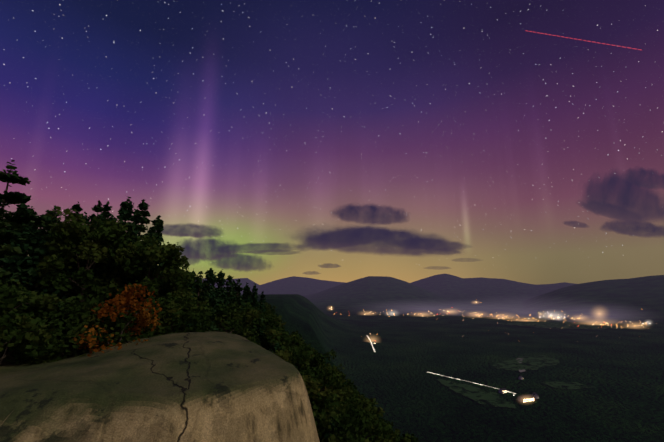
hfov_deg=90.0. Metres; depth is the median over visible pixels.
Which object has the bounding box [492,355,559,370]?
field
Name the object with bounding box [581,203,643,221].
cloud
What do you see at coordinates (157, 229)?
spruce tree
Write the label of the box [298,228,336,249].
cloud
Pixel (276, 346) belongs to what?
spruce tree
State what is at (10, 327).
bush
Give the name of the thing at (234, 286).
spruce tree
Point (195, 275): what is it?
spruce tree
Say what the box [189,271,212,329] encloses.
tree
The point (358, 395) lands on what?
broadleaf tree
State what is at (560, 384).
field
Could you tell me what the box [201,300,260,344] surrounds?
bush
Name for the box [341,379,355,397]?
broadleaf tree
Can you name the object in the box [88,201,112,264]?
spruce tree
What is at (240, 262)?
cloud
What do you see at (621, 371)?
terrain
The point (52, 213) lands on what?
spruce tree
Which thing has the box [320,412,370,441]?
broadleaf tree
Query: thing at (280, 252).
cloud
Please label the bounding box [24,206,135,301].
broadleaf tree
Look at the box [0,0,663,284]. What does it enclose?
sky
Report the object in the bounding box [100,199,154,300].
spruce tree
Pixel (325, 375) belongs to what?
broadleaf tree
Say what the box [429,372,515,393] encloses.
road
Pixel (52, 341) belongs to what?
bush
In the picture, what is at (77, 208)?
spruce tree
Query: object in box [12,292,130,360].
bush
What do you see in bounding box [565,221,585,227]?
cloud
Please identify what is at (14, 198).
pine tree
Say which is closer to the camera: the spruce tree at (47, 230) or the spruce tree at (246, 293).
the spruce tree at (47, 230)
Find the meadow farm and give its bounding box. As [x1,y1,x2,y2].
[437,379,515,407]
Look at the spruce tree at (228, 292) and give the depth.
41.35 m
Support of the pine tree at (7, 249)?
on the terrain
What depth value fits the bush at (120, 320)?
16.27 m
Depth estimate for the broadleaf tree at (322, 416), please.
21.18 m
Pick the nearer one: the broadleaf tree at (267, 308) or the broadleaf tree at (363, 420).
the broadleaf tree at (363, 420)
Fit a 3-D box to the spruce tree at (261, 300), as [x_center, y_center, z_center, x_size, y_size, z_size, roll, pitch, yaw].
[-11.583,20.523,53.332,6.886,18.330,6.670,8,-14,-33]
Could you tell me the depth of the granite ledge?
11.04 m
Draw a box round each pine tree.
[0,160,71,290]
[0,228,21,278]
[25,206,39,227]
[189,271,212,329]
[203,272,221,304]
[233,279,254,332]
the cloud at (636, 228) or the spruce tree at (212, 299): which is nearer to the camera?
the spruce tree at (212, 299)
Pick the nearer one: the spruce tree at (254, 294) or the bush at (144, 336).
the bush at (144, 336)
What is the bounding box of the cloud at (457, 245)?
[437,240,462,254]
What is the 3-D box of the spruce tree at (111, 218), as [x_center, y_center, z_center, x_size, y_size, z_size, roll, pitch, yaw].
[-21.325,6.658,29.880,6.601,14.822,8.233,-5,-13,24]
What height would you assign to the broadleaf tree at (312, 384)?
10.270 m
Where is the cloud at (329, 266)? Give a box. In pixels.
[320,264,338,267]
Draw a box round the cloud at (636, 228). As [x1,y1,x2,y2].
[601,215,663,236]
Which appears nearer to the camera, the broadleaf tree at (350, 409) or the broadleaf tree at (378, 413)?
the broadleaf tree at (350, 409)
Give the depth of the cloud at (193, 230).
24077.68 m
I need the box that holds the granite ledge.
[0,331,319,441]
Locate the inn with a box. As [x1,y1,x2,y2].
[518,394,533,402]
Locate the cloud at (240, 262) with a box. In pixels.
[212,253,265,270]
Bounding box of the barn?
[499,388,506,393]
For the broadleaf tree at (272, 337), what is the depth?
28.41 m
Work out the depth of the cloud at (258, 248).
25466.57 m
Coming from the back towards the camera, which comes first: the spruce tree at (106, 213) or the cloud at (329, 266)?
the cloud at (329, 266)
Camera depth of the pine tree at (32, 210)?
38.35 m
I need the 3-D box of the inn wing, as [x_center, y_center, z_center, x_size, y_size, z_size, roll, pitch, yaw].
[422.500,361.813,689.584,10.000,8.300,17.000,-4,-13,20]
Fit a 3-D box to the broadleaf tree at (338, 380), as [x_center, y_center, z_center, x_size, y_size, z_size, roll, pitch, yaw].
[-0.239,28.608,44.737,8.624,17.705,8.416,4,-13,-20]
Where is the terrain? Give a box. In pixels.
[202,274,663,441]
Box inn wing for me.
[532,392,538,398]
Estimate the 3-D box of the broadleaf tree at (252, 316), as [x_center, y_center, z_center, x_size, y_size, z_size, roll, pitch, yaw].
[-7.970,11.789,30.635,6.131,8.412,6.101,-5,-13,23]
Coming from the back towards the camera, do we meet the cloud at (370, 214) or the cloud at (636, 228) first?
the cloud at (370, 214)
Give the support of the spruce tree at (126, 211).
on the terrain
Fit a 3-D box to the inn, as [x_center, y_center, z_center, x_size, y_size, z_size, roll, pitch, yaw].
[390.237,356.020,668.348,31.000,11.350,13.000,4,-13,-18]
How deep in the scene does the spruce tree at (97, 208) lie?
29.75 m
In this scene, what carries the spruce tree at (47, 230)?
on the terrain
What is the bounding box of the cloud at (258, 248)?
[228,243,291,252]
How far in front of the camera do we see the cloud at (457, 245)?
25654.19 m
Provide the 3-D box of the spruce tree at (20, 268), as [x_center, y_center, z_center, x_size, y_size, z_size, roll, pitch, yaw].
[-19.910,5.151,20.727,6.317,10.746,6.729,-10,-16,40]
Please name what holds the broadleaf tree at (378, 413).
on the terrain
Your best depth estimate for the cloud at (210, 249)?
24401.36 m
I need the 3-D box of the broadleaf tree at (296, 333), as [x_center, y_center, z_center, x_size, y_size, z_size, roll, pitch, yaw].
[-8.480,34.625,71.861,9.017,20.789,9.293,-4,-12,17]
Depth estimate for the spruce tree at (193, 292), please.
32.42 m
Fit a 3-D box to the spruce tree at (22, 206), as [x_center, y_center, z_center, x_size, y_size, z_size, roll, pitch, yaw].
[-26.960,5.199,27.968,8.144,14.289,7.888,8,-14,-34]
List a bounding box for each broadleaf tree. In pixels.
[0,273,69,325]
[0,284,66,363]
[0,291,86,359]
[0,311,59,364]
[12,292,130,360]
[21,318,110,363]
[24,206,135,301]
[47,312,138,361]
[89,235,195,306]
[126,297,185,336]
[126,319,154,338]
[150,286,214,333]
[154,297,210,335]
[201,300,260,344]
[219,302,284,347]
[245,302,280,329]
[250,326,299,363]
[270,332,302,352]
[273,347,315,405]
[285,331,306,351]
[292,331,304,346]
[299,371,326,440]
[301,343,341,403]
[308,386,345,440]
[318,386,395,441]
[319,364,355,422]
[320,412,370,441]
[322,397,378,441]
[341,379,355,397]
[348,387,364,402]
[353,401,384,441]
[388,424,400,441]
[396,431,418,441]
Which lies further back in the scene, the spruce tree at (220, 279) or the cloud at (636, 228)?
the cloud at (636, 228)
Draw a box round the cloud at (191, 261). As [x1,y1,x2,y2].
[180,256,199,264]
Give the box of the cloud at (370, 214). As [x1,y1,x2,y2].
[333,205,406,229]
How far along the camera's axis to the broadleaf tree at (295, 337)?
71.41 m
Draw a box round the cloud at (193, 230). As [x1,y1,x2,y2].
[161,224,220,237]
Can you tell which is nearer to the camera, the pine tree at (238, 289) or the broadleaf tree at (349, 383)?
the pine tree at (238, 289)
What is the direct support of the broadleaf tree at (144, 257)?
on the terrain
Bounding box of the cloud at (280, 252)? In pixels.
[257,250,300,254]
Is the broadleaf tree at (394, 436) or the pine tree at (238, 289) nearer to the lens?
the pine tree at (238, 289)
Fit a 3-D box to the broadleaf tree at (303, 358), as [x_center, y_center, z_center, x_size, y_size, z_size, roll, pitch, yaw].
[-3.469,14.753,24.773,4.884,10.272,5.508,6,-13,-25]
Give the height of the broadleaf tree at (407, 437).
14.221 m
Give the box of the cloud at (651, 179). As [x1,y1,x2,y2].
[626,168,663,188]
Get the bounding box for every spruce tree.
[0,220,65,353]
[3,202,39,268]
[27,210,51,261]
[45,205,62,230]
[58,202,87,298]
[67,200,111,300]
[73,196,151,329]
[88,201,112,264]
[88,216,116,299]
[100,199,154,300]
[138,215,163,281]
[179,271,200,328]
[190,270,199,305]
[199,268,220,329]
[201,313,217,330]
[210,269,233,331]
[224,275,240,332]
[229,279,235,301]
[242,283,255,328]
[250,283,259,312]
[258,291,267,337]
[271,343,282,355]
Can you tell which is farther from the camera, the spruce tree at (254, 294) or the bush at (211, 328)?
the spruce tree at (254, 294)
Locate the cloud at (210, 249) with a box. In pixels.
[176,238,237,260]
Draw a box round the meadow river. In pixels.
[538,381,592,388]
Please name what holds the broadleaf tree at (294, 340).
on the terrain
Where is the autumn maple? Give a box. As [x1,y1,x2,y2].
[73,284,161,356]
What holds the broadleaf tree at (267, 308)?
on the terrain
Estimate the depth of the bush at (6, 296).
15.80 m
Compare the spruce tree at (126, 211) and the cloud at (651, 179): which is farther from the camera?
the cloud at (651, 179)

